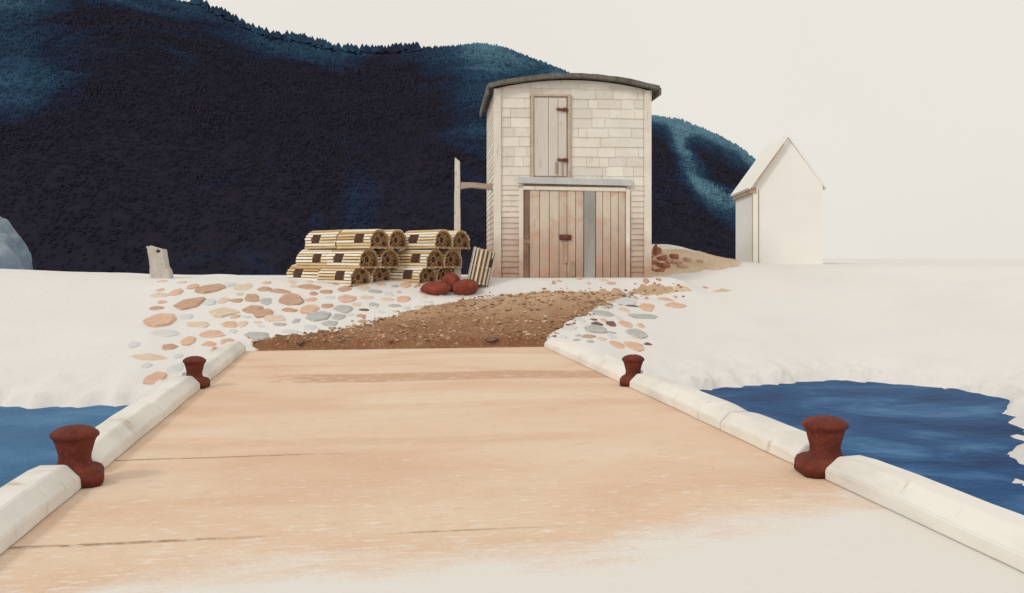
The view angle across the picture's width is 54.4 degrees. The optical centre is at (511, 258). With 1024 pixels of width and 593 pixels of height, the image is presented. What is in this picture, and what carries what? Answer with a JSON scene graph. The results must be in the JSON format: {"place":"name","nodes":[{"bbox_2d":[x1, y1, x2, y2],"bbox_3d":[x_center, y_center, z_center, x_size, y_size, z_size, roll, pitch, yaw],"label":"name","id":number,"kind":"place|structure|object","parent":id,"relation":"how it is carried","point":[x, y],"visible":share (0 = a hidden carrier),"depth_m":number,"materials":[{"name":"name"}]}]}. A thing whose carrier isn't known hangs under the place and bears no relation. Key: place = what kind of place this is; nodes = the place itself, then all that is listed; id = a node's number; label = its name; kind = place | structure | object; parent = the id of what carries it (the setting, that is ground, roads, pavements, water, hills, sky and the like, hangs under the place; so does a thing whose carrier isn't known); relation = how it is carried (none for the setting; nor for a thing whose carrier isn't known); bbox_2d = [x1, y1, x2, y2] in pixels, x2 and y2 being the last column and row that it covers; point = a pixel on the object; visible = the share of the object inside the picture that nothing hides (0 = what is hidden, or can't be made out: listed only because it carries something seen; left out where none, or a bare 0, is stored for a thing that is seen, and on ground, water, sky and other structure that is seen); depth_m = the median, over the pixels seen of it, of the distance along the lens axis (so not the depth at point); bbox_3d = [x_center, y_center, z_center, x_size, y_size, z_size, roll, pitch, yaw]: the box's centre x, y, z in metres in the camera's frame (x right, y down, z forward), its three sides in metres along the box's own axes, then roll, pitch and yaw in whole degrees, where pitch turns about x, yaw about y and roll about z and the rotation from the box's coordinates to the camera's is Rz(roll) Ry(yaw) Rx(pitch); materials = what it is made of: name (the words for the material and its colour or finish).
{"place":"outdoors","nodes":[
{"label":"outdoors","id":0,"kind":"place"},
{"bbox_2d":[0,216,32,269],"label":"rock","id":1,"kind":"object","parent":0,"point":[15,253],"visible":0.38,"depth_m":111.06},
{"bbox_2d":[0,0,741,274],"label":"hill","id":2,"kind":"structure","parent":0,"point":[203,243],"depth_m":157.96,"materials":[{"name":"plant"}]},
{"bbox_2d":[0,0,755,274],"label":"spruce scrub","id":3,"kind":"object","parent":2,"relation":"on","point":[722,151],"visible":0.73,"depth_m":190.34,"materials":[{"name":"blue plant"}]},
{"bbox_2d":[0,244,1023,485],"bbox_3d":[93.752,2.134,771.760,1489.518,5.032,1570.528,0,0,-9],"label":"ground","id":4,"kind":"structure","parent":0,"point":[66,338],"depth_m":19.93,"materials":[{"name":"snow"}]},
{"bbox_2d":[128,341,139,347],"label":"stone","id":5,"kind":"object","parent":4,"relation":"on","point":[133,344],"visible":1,"depth_m":17.44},
{"bbox_2d":[131,353,166,359],"bbox_3d":[-6.154,1.685,16.920,0.631,0.054,0.367,6,13,-3],"label":"stone","id":6,"kind":"object","parent":4,"relation":"on","point":[148,356],"visible":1,"depth_m":16.89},
{"bbox_2d":[143,371,166,384],"bbox_3d":[-5.750,1.946,16.038,0.322,0.098,0.594,13,14,0],"label":"stone","id":7,"kind":"object","parent":4,"relation":"on","point":[153,378],"visible":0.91,"depth_m":15.98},
{"bbox_2d":[149,306,163,309],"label":"stone","id":8,"kind":"object","parent":4,"relation":"on","point":[156,308],"visible":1,"depth_m":19.62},
{"bbox_2d":[150,292,169,297],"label":"stone","id":9,"kind":"object","parent":4,"relation":"on","point":[158,294],"visible":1,"depth_m":20.52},
{"bbox_2d":[146,246,173,278],"bbox_3d":[-7.981,0.102,22.599,0.543,0.797,0.308,0,0,0],"label":"mooring stump","id":10,"kind":"object","parent":4,"relation":"on","point":[159,263],"visible":0.94,"depth_m":22.45,"materials":[{"name":"grey wood"}]},
{"bbox_2d":[143,313,176,327],"bbox_3d":[-6.656,1.196,18.844,0.584,0.142,0.903,2,13,-5],"label":"stone","id":11,"kind":"object","parent":4,"relation":"on","point":[160,320],"visible":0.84,"depth_m":18.73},
{"bbox_2d":[150,329,179,336],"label":"stone","id":12,"kind":"object","parent":4,"relation":"on","point":[165,332],"visible":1,"depth_m":18.15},
{"bbox_2d":[162,344,178,349],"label":"stone","id":13,"kind":"object","parent":4,"relation":"on","point":[168,346],"visible":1,"depth_m":17.46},
{"bbox_2d":[166,363,182,373],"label":"stone","id":14,"kind":"object","parent":4,"relation":"on","point":[174,368],"visible":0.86,"depth_m":16.50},
{"bbox_2d":[169,288,183,295],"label":"stone","id":15,"kind":"object","parent":4,"relation":"on","point":[176,292],"visible":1,"depth_m":20.70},
{"bbox_2d":[179,314,193,319],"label":"stone","id":16,"kind":"object","parent":4,"relation":"on","point":[185,316],"visible":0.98,"depth_m":19.19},
{"bbox_2d":[180,336,195,345],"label":"stone","id":17,"kind":"object","parent":4,"relation":"on","point":[188,340],"visible":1,"depth_m":17.83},
{"bbox_2d":[173,297,205,309],"bbox_3d":[-6.521,0.934,20.072,0.547,0.159,1.000,7,14,13],"label":"stone","id":18,"kind":"object","parent":4,"relation":"on","point":[190,303],"visible":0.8,"depth_m":19.97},
{"bbox_2d":[187,284,198,288],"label":"stone","id":19,"kind":"object","parent":4,"relation":"on","point":[192,286],"visible":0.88,"depth_m":21.20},
{"bbox_2d":[186,321,209,327],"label":"stone","id":20,"kind":"object","parent":4,"relation":"on","point":[202,324],"visible":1,"depth_m":18.78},
{"bbox_2d":[201,341,216,345],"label":"stone","id":21,"kind":"object","parent":4,"relation":"on","point":[208,343],"visible":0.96,"depth_m":17.80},
{"bbox_2d":[203,298,215,305],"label":"stone","id":22,"kind":"object","parent":4,"relation":"on","point":[209,301],"visible":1,"depth_m":20.17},
{"bbox_2d":[195,283,225,293],"bbox_3d":[-6.406,0.666,21.218,0.489,0.137,0.891,6,12,11],"label":"stone","id":23,"kind":"object","parent":4,"relation":"on","point":[206,289],"visible":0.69,"depth_m":21.09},
{"bbox_2d":[199,330,225,337],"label":"stone","id":24,"kind":"object","parent":4,"relation":"on","point":[211,333],"visible":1,"depth_m":18.30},
{"bbox_2d":[216,297,230,303],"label":"stone","id":25,"kind":"object","parent":4,"relation":"on","point":[222,300],"visible":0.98,"depth_m":20.38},
{"bbox_2d":[209,307,239,317],"bbox_3d":[-5.683,1.082,19.645,0.639,0.148,0.716,2,14,-5],"label":"stone","id":26,"kind":"object","parent":4,"relation":"on","point":[221,312],"visible":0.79,"depth_m":19.55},
{"bbox_2d":[220,338,233,344],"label":"stone","id":27,"kind":"object","parent":4,"relation":"on","point":[223,341],"visible":0.48,"depth_m":17.95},
{"bbox_2d":[221,321,236,327],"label":"stone","id":28,"kind":"object","parent":4,"relation":"on","point":[230,324],"visible":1,"depth_m":18.91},
{"bbox_2d":[237,321,248,327],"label":"stone","id":29,"kind":"object","parent":4,"relation":"on","point":[240,324],"visible":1,"depth_m":19.01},
{"bbox_2d":[234,283,252,290],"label":"stone","id":30,"kind":"object","parent":4,"relation":"on","point":[246,286],"visible":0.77,"depth_m":21.43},
{"bbox_2d":[245,294,258,301],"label":"stone","id":31,"kind":"object","parent":4,"relation":"on","point":[251,297],"visible":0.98,"depth_m":20.59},
{"bbox_2d":[242,305,263,313],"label":"stone","id":32,"kind":"object","parent":4,"relation":"on","point":[251,309],"visible":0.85,"depth_m":19.91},
{"bbox_2d":[244,332,268,339],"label":"stone","id":33,"kind":"object","parent":4,"relation":"on","point":[258,335],"visible":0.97,"depth_m":18.36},
{"bbox_2d":[252,308,272,317],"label":"stone","id":34,"kind":"object","parent":4,"relation":"on","point":[261,313],"visible":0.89,"depth_m":19.69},
{"bbox_2d":[257,287,271,290],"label":"stone","id":35,"kind":"object","parent":4,"relation":"on","point":[264,289],"visible":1,"depth_m":21.38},
{"bbox_2d":[259,298,270,304],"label":"stone","id":36,"kind":"object","parent":4,"relation":"on","point":[265,301],"visible":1,"depth_m":20.49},
{"bbox_2d":[263,315,284,321],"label":"stone","id":37,"kind":"object","parent":4,"relation":"on","point":[271,318],"visible":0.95,"depth_m":19.42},
{"bbox_2d":[269,288,290,293],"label":"stone","id":38,"kind":"object","parent":4,"relation":"on","point":[280,291],"visible":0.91,"depth_m":21.30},
{"bbox_2d":[281,307,297,311],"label":"stone","id":39,"kind":"object","parent":4,"relation":"on","point":[288,309],"visible":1,"depth_m":20.05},
{"bbox_2d":[282,329,299,333],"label":"stone","id":40,"kind":"object","parent":4,"relation":"on","point":[287,331],"visible":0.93,"depth_m":18.74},
{"bbox_2d":[279,293,303,305],"bbox_3d":[-4.600,0.895,20.757,0.544,0.145,0.919,2,14,-11],"label":"stone","id":41,"kind":"object","parent":4,"relation":"on","point":[290,299],"visible":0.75,"depth_m":20.65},
{"bbox_2d":[286,264,322,280],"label":"lobster trap","id":42,"kind":"object","parent":4,"relation":"on","point":[301,272],"visible":0.51,"depth_m":22.95,"materials":[{"name":"beige wood"}]},
{"bbox_2d":[296,249,333,266],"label":"lobster trap","id":43,"kind":"object","parent":42,"relation":"on","point":[313,257],"visible":0.58,"depth_m":22.97,"materials":[{"name":"beige wood"}]},
{"bbox_2d":[305,230,342,248],"bbox_3d":[-4.245,-0.443,23.243,1.079,0.442,0.628,-1,-1,38],"label":"lobster trap","id":44,"kind":"object","parent":43,"relation":"on","point":[324,239],"visible":0.67,"depth_m":23.02,"materials":[{"name":"beige wood"}]},
{"bbox_2d":[298,284,321,289],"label":"stone","id":45,"kind":"object","parent":4,"relation":"on","point":[309,286],"visible":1,"depth_m":21.72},
{"bbox_2d":[303,325,316,329],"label":"stone","id":46,"kind":"object","parent":4,"relation":"on","point":[309,327],"visible":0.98,"depth_m":19.07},
{"bbox_2d":[300,304,319,313],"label":"stone","id":47,"kind":"object","parent":4,"relation":"on","point":[306,309],"visible":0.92,"depth_m":20.16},
{"bbox_2d":[305,311,331,321],"bbox_3d":[-3.854,1.161,19.817,0.487,0.138,0.765,6,13,9],"label":"stone","id":48,"kind":"object","parent":4,"relation":"on","point":[318,316],"visible":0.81,"depth_m":19.72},
{"bbox_2d":[319,290,332,293],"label":"stone","id":49,"kind":"object","parent":4,"relation":"on","point":[326,291],"visible":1,"depth_m":21.51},
{"bbox_2d":[321,304,333,308],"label":"stone","id":50,"kind":"object","parent":4,"relation":"on","point":[326,306],"visible":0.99,"depth_m":20.49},
{"bbox_2d":[321,320,337,325],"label":"stone","id":51,"kind":"object","parent":4,"relation":"on","point":[330,323],"visible":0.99,"depth_m":19.37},
{"bbox_2d":[332,314,344,319],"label":"stone","id":52,"kind":"object","parent":4,"relation":"on","point":[338,316],"visible":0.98,"depth_m":19.79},
{"bbox_2d":[317,267,369,285],"bbox_3d":[-3.805,0.386,22.509,1.079,0.442,0.628,0,1,36],"label":"lobster trap","id":53,"kind":"object","parent":4,"relation":"on","point":[349,276],"visible":0.96,"depth_m":22.26,"materials":[{"name":"beige wood"}]},
{"bbox_2d":[326,249,378,267],"bbox_3d":[-3.608,-0.001,22.564,1.079,0.442,0.628,0,0,36],"label":"lobster trap","id":54,"kind":"object","parent":53,"relation":"on","point":[352,258],"visible":0.99,"depth_m":22.33,"materials":[{"name":"beige wood"}]},
{"bbox_2d":[336,229,389,248],"bbox_3d":[-3.386,-0.443,22.593,1.079,0.442,0.628,0,0,36],"label":"lobster trap","id":55,"kind":"object","parent":54,"relation":"on","point":[364,239],"visible":1,"depth_m":22.36,"materials":[{"name":"beige wood"}]},
{"bbox_2d":[333,305,353,312],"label":"stone","id":56,"kind":"object","parent":4,"relation":"on","point":[343,308],"visible":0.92,"depth_m":20.30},
{"bbox_2d":[338,286,351,291],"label":"stone","id":57,"kind":"object","parent":4,"relation":"on","point":[344,289],"visible":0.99,"depth_m":21.76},
{"bbox_2d":[338,294,355,302],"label":"stone","id":58,"kind":"object","parent":4,"relation":"on","point":[345,298],"visible":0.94,"depth_m":21.01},
{"bbox_2d":[357,285,369,290],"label":"stone","id":59,"kind":"object","parent":4,"relation":"on","point":[364,288],"visible":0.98,"depth_m":21.87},
{"bbox_2d":[368,289,381,293],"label":"stone","id":60,"kind":"object","parent":4,"relation":"on","point":[375,291],"visible":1,"depth_m":21.65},
{"bbox_2d":[366,268,391,282],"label":"lobster trap","id":61,"kind":"object","parent":4,"relation":"on","point":[379,274],"visible":0.39,"depth_m":22.69,"materials":[{"name":"beige wood"}]},
{"bbox_2d":[373,249,399,267],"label":"lobster trap","id":62,"kind":"object","parent":61,"relation":"on","point":[389,258],"visible":0.51,"depth_m":22.77,"materials":[{"name":"beige wood"}]},
{"bbox_2d":[384,229,407,248],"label":"lobster trap","id":63,"kind":"object","parent":62,"relation":"on","point":[397,238],"visible":0.44,"depth_m":22.83,"materials":[{"name":"beige wood"}]},
{"bbox_2d":[397,296,410,302],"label":"stone","id":64,"kind":"object","parent":4,"relation":"on","point":[401,299],"visible":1,"depth_m":21.12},
{"bbox_2d":[400,281,410,287],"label":"stone","id":65,"kind":"object","parent":4,"relation":"on","point":[406,284],"visible":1,"depth_m":22.30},
{"bbox_2d":[388,267,436,283],"bbox_3d":[-2.346,0.370,23.029,1.079,0.441,0.628,0,1,36],"label":"lobster trap","id":66,"kind":"object","parent":4,"relation":"on","point":[414,275],"visible":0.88,"depth_m":22.76,"materials":[{"name":"beige wood"}]},
{"bbox_2d":[397,249,444,268],"bbox_3d":[-2.159,-0.001,23.076,1.079,0.442,0.628,1,1,38],"label":"lobster trap","id":67,"kind":"object","parent":66,"relation":"on","point":[426,258],"visible":0.94,"depth_m":22.83,"materials":[{"name":"beige wood"}]},
{"bbox_2d":[404,229,452,248],"bbox_3d":[-1.973,-0.443,23.129,1.079,0.442,0.628,0,-1,37],"label":"lobster trap","id":68,"kind":"object","parent":67,"relation":"on","point":[430,239],"visible":0.97,"depth_m":22.87,"materials":[{"name":"beige wood"}]},
{"bbox_2d":[420,281,451,294],"bbox_3d":[-1.654,0.649,21.694,0.680,0.324,0.481,0,0,43],"label":"net float","id":69,"kind":"object","parent":4,"relation":"on","point":[436,288],"visible":1,"depth_m":21.54,"materials":[{"name":"plastic"}]},
{"bbox_2d":[434,268,453,280],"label":"lobster trap","id":70,"kind":"object","parent":4,"relation":"on","point":[441,272],"visible":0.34,"depth_m":23.17,"materials":[{"name":"beige wood"}]},
{"bbox_2d":[438,249,461,267],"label":"lobster trap","id":71,"kind":"object","parent":70,"relation":"on","point":[453,258],"visible":0.45,"depth_m":23.29,"materials":[{"name":"beige wood"}]},
{"bbox_2d":[449,230,469,248],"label":"lobster trap","id":72,"kind":"object","parent":71,"relation":"on","point":[461,239],"visible":0.49,"depth_m":23.32,"materials":[{"name":"beige wood"}]},
{"bbox_2d":[441,272,459,290],"bbox_3d":[-1.340,0.525,22.015,0.441,0.435,0.521,13,-6,-27],"label":"net float","id":73,"kind":"object","parent":4,"relation":"on","point":[451,279],"visible":0.53,"depth_m":21.82,"materials":[{"name":"plastic"}]},
{"bbox_2d":[252,284,672,350],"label":"dirt ramp","id":74,"kind":"structure","parent":4,"relation":"on","point":[453,341],"depth_m":19.42,"materials":[{"name":"soil"}]},
{"bbox_2d":[247,278,684,350],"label":"loose gravel","id":75,"kind":"structure","parent":74,"relation":"on","point":[403,325],"depth_m":19.89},
{"bbox_2d":[484,336,498,341],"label":"stone","id":76,"kind":"object","parent":74,"relation":"on","point":[491,338],"visible":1,"depth_m":18.78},
{"bbox_2d":[452,279,478,294],"bbox_3d":[-1.012,0.636,21.753,0.503,0.378,0.542,0,0,17],"label":"net float","id":77,"kind":"object","parent":4,"relation":"on","point":[465,287],"visible":1,"depth_m":21.57,"materials":[{"name":"plastic"}]},
{"bbox_2d":[454,158,492,277],"bbox_3d":[-0.907,-0.948,23.599,0.943,2.902,0.152,0,0,0],"label":"rail post","id":78,"kind":"object","parent":4,"relation":"on","point":[457,212],"visible":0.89,"depth_m":23.54,"materials":[{"name":"white wood"}]},
{"bbox_2d":[467,247,496,285],"bbox_3d":[-0.695,0.170,22.120,0.514,0.798,0.363,13,3,14],"label":"lobster trap","id":79,"kind":"object","parent":4,"relation":"on","point":[481,267],"visible":0.83,"depth_m":21.99,"materials":[{"name":"beige wood"}]},
{"bbox_2d":[0,347,1023,592],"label":"wharf deck","id":80,"kind":"structure","parent":4,"relation":"on","point":[522,469],"depth_m":6.74,"materials":[{"name":"wood"}]},
{"bbox_2d":[0,465,80,553],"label":"kerb timber","id":81,"kind":"object","parent":80,"relation":"on","point":[30,499],"visible":1,"depth_m":6.29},
{"bbox_2d":[49,424,103,487],"bbox_3d":[-3.194,1.434,7.296,0.376,0.428,0.403,0,0,-20],"label":"mooring bollard","id":82,"kind":"object","parent":80,"relation":"on","point":[74,445],"visible":0.85,"depth_m":7.19,"materials":[{"name":"metal"}]},
{"bbox_2d":[91,403,163,467],"bbox_3d":[-3.510,1.546,8.886,0.305,0.202,2.608,0,0,-9],"label":"kerb timber","id":83,"kind":"object","parent":80,"relation":"on","point":[124,430],"visible":0.67,"depth_m":8.78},
{"bbox_2d":[136,376,199,417],"bbox_3d":[-3.893,1.547,11.359,0.302,0.200,2.364,0,0,-9],"label":"kerb timber","id":84,"kind":"object","parent":80,"relation":"on","point":[169,396],"visible":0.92,"depth_m":11.06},
{"bbox_2d":[182,356,209,388],"bbox_3d":[-4.052,1.447,12.726,0.323,0.403,0.347,0,0,3],"label":"mooring bollard","id":85,"kind":"object","parent":80,"relation":"on","point":[194,366],"visible":0.8,"depth_m":12.63,"materials":[{"name":"metal"}]},
{"bbox_2d":[182,341,245,379],"bbox_3d":[-4.511,1.546,15.313,0.306,0.202,4.858,0,0,-9],"label":"kerb timber","id":86,"kind":"object","parent":80,"relation":"on","point":[221,358],"visible":0.78,"depth_m":15.07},
{"bbox_2d":[544,337,642,381],"bbox_3d":[1.168,1.547,15.843,0.306,0.201,5.458,0,0,-9],"label":"kerb timber","id":87,"kind":"object","parent":80,"relation":"on","point":[613,368],"visible":0.86,"depth_m":15.24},
{"bbox_2d":[620,354,644,386],"bbox_3d":[1.568,1.447,12.949,0.323,0.403,0.347,0,0,11],"label":"mooring bollard","id":88,"kind":"object","parent":80,"relation":"on","point":[633,364],"visible":0.84,"depth_m":12.85,"materials":[{"name":"metal"}]},
{"bbox_2d":[630,373,746,429],"bbox_3d":[1.894,1.547,11.176,0.305,0.200,3.204,0,0,-9],"label":"kerb timber","id":89,"kind":"object","parent":80,"relation":"on","point":[712,410],"visible":0.94,"depth_m":10.75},
{"bbox_2d":[721,411,808,463],"bbox_3d":[2.274,1.547,8.751,0.305,0.200,1.656,0,0,-9],"label":"kerb timber","id":90,"kind":"object","parent":80,"relation":"on","point":[785,442],"visible":0.81,"depth_m":8.62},
{"bbox_2d":[794,415,848,478],"bbox_3d":[2.393,1.427,7.642,0.388,0.443,0.416,0,0,0],"label":"mooring bollard","id":91,"kind":"object","parent":80,"relation":"on","point":[825,434],"visible":0.86,"depth_m":7.53,"materials":[{"name":"metal"}]},
{"bbox_2d":[825,455,1023,572],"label":"kerb timber","id":92,"kind":"object","parent":80,"relation":"on","point":[996,532],"visible":1,"depth_m":6.10,"materials":[{"name":"wood"}]},
{"bbox_2d":[562,325,576,330],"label":"stone","id":93,"kind":"object","parent":4,"relation":"on","point":[569,328],"visible":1,"depth_m":19.43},
{"bbox_2d":[480,73,660,277],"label":"bait shed","id":94,"kind":"structure","parent":4,"relation":"on","point":[569,167],"depth_m":23.14,"materials":[{"name":"wood"}]},
{"bbox_2d":[530,190,582,277],"bbox_3d":[1.040,-0.565,23.096,1.244,2.028,0.129,0,0,-4],"label":"plank door","id":95,"kind":"structure","parent":94,"relation":"in","point":[557,208],"depth_m":23.11,"materials":[{"name":"wood"}]},
{"bbox_2d":[596,191,624,277],"bbox_3d":[2.292,-0.565,23.227,0.684,2.030,0.052,0,0,-4],"label":"plank door","id":96,"kind":"structure","parent":94,"relation":"in","point":[617,197],"depth_m":23.21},
{"bbox_2d":[583,324,606,333],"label":"stone","id":97,"kind":"object","parent":4,"relation":"on","point":[593,328],"visible":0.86,"depth_m":19.36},
{"bbox_2d":[592,310,614,316],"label":"stone","id":98,"kind":"object","parent":4,"relation":"on","point":[602,313],"visible":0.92,"depth_m":20.72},
{"bbox_2d":[606,321,615,326],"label":"stone","id":99,"kind":"object","parent":4,"relation":"on","point":[611,323],"visible":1,"depth_m":20.01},
{"bbox_2d":[609,341,624,348],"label":"stone","id":100,"kind":"object","parent":4,"relation":"on","point":[617,344],"visible":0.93,"depth_m":18.57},
{"bbox_2d":[615,297,635,305],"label":"stone","id":101,"kind":"object","parent":4,"relation":"on","point":[624,301],"visible":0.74,"depth_m":21.93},
{"bbox_2d":[618,320,632,327],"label":"stone","id":102,"kind":"object","parent":4,"relation":"on","point":[626,324],"visible":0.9,"depth_m":20.13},
{"bbox_2d":[623,342,643,351],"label":"stone","id":103,"kind":"object","parent":4,"relation":"on","point":[636,346],"visible":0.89,"depth_m":18.63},
{"bbox_2d":[626,329,647,338],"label":"stone","id":104,"kind":"object","parent":4,"relation":"on","point":[639,333],"visible":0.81,"depth_m":19.48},
{"bbox_2d":[628,314,657,318],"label":"stone","id":105,"kind":"object","parent":4,"relation":"on","point":[644,316],"visible":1,"depth_m":20.93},
{"bbox_2d":[638,303,653,311],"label":"stone","id":106,"kind":"object","parent":4,"relation":"on","point":[646,307],"visible":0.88,"depth_m":21.65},
{"bbox_2d":[665,302,686,307],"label":"stone","id":107,"kind":"object","parent":4,"relation":"on","point":[674,305],"visible":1,"depth_m":21.97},
{"bbox_2d":[669,285,691,292],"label":"bare earth","id":108,"kind":"structure","parent":4,"relation":"on","point":[683,288],"depth_m":22.87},
{"bbox_2d":[652,249,741,275],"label":"bare earth","id":109,"kind":"structure","parent":4,"relation":"on","point":[712,262],"depth_m":25.60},
{"bbox_2d":[652,244,657,255],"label":"broken stone","id":110,"kind":"object","parent":109,"relation":"on","point":[655,250],"visible":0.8,"depth_m":25.67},
{"bbox_2d":[657,263,669,267],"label":"broken stone","id":111,"kind":"object","parent":109,"relation":"on","point":[665,265],"visible":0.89,"depth_m":25.09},
{"bbox_2d":[671,259,682,264],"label":"broken stone","id":112,"kind":"object","parent":109,"relation":"on","point":[676,261],"visible":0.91,"depth_m":25.30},
{"bbox_2d":[730,135,827,264],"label":"white shed","id":113,"kind":"structure","parent":4,"relation":"on","point":[777,194],"depth_m":26.94,"materials":[{"name":"wood"}]},
{"bbox_2d":[0,380,1023,514],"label":"water","id":114,"kind":"structure","parent":0,"point":[961,440],"depth_m":13.42,"materials":[{"name":"liquid"}]},
{"bbox_2d":[177,0,1023,258],"label":"sky","id":115,"kind":"structure","parent":0,"point":[910,113],"materials":[{"name":"white"}]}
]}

